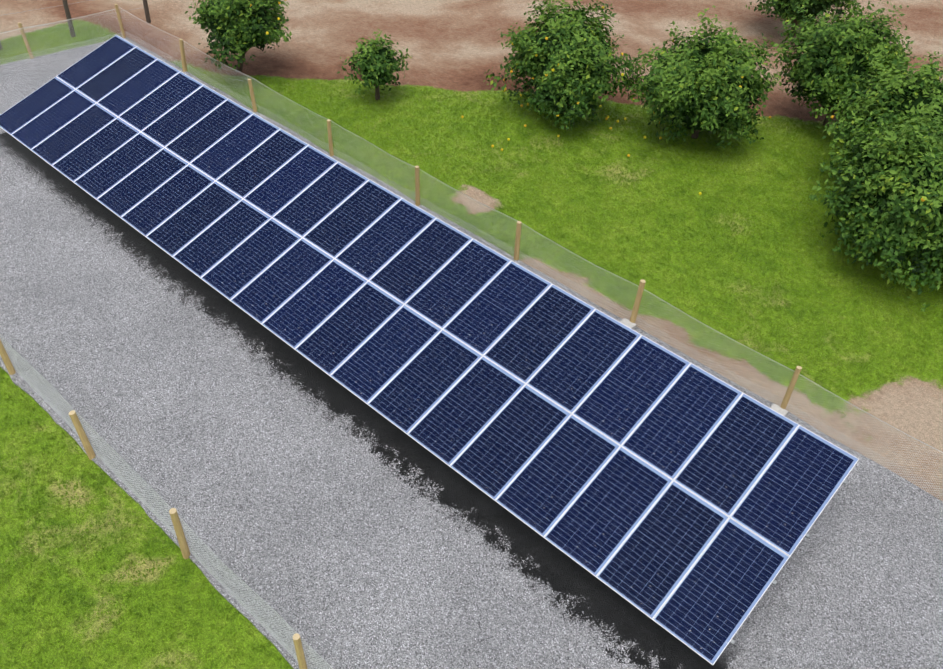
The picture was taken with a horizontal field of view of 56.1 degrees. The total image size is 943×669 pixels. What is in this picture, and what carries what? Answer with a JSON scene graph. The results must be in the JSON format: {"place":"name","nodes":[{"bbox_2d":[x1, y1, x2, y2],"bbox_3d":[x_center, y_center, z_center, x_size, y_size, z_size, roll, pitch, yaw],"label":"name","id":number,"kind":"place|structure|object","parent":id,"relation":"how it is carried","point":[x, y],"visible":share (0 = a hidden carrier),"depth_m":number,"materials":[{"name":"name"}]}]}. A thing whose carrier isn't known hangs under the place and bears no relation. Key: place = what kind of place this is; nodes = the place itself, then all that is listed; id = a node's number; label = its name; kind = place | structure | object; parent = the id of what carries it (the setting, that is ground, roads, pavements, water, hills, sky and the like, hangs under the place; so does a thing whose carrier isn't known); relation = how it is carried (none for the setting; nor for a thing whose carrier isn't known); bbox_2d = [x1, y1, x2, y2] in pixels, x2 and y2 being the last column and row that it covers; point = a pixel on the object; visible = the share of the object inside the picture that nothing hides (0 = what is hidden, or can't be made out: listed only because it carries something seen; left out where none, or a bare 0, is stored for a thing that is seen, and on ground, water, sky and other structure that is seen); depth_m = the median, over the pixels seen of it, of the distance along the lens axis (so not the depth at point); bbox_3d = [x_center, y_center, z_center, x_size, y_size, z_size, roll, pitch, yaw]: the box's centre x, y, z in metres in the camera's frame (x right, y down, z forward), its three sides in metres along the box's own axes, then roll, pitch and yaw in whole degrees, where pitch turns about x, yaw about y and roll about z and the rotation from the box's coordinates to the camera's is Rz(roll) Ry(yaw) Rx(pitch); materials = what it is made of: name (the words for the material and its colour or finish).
{"place":"outdoors","nodes":[
{"label":"outdoors","id":0,"kind":"place"},
{"bbox_2d":[0,0,942,668],"bbox_3d":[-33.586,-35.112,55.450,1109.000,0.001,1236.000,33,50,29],"label":"ground","id":1,"kind":"structure","parent":0,"point":[452,44],"depth_m":21.11,"materials":[{"name":"green plant"}]},
{"bbox_2d":[0,0,150,49],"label":"old fence","id":2,"kind":"object","parent":1,"relation":"on","point":[145,7],"visible":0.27,"depth_m":27.63,"materials":[{"name":"wood"}]},
{"bbox_2d":[185,0,291,71],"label":"orange tree","id":3,"kind":"object","parent":1,"relation":"on","point":[241,27],"visible":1,"depth_m":24.86,"materials":[{"name":"green plant"}]},
{"bbox_2d":[337,29,412,99],"bbox_3d":[-2.721,-7.516,24.920,1.869,2.124,1.954,33,50,29],"label":"orange tree","id":4,"kind":"object","parent":1,"relation":"on","point":[376,63],"visible":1,"depth_m":24.52,"materials":[{"name":"green plant"}]},
{"bbox_2d":[0,37,942,668],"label":"gravel bed","id":5,"kind":"object","parent":1,"relation":"on","point":[330,521],"visible":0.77,"depth_m":14.88,"materials":[{"name":"grey gravel"}]},
{"bbox_2d":[0,35,858,664],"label":"solar array","id":6,"kind":"object","parent":5,"relation":"on","point":[638,471],"visible":1,"depth_m":16.11,"materials":[{"name":"blue glass"}]},
{"bbox_2d":[0,4,942,668],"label":"fence","id":7,"kind":"object","parent":1,"relation":"on","point":[300,656],"visible":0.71,"depth_m":17.12,"materials":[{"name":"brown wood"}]},
{"bbox_2d":[461,0,661,156],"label":"orange tree","id":8,"kind":"object","parent":1,"relation":"on","point":[563,63],"visible":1,"depth_m":23.56,"materials":[{"name":"green plant"}]},
{"bbox_2d":[599,5,786,194],"bbox_3d":[6.486,-6.451,23.161,4.966,3.581,4.836,-4,42,-8],"label":"orange tree","id":9,"kind":"object","parent":1,"relation":"on","point":[699,85],"visible":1,"depth_m":22.67,"materials":[{"name":"green plant"}]},
{"bbox_2d":[746,0,868,36],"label":"orange tree","id":10,"kind":"object","parent":1,"relation":"on","point":[784,9],"visible":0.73,"depth_m":28.47,"materials":[{"name":"green plant"}]},
{"bbox_2d":[769,0,913,126],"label":"orange tree","id":11,"kind":"object","parent":1,"relation":"on","point":[842,44],"visible":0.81,"depth_m":23.32,"materials":[{"name":"green plant"}]},
{"bbox_2d":[799,104,942,311],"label":"orange tree","id":12,"kind":"object","parent":1,"relation":"on","point":[890,182],"visible":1,"depth_m":18.70,"materials":[{"name":"green plant"}]},
{"bbox_2d":[812,42,942,175],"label":"orange tree","id":13,"kind":"object","parent":1,"relation":"on","point":[894,92],"visible":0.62,"depth_m":20.87,"materials":[{"name":"green plant"}]},
{"bbox_2d":[922,240,942,261],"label":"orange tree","id":14,"kind":"object","parent":1,"relation":"on","point":[938,252],"visible":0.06,"depth_m":18.35,"materials":[{"name":"green plant"}]}
]}

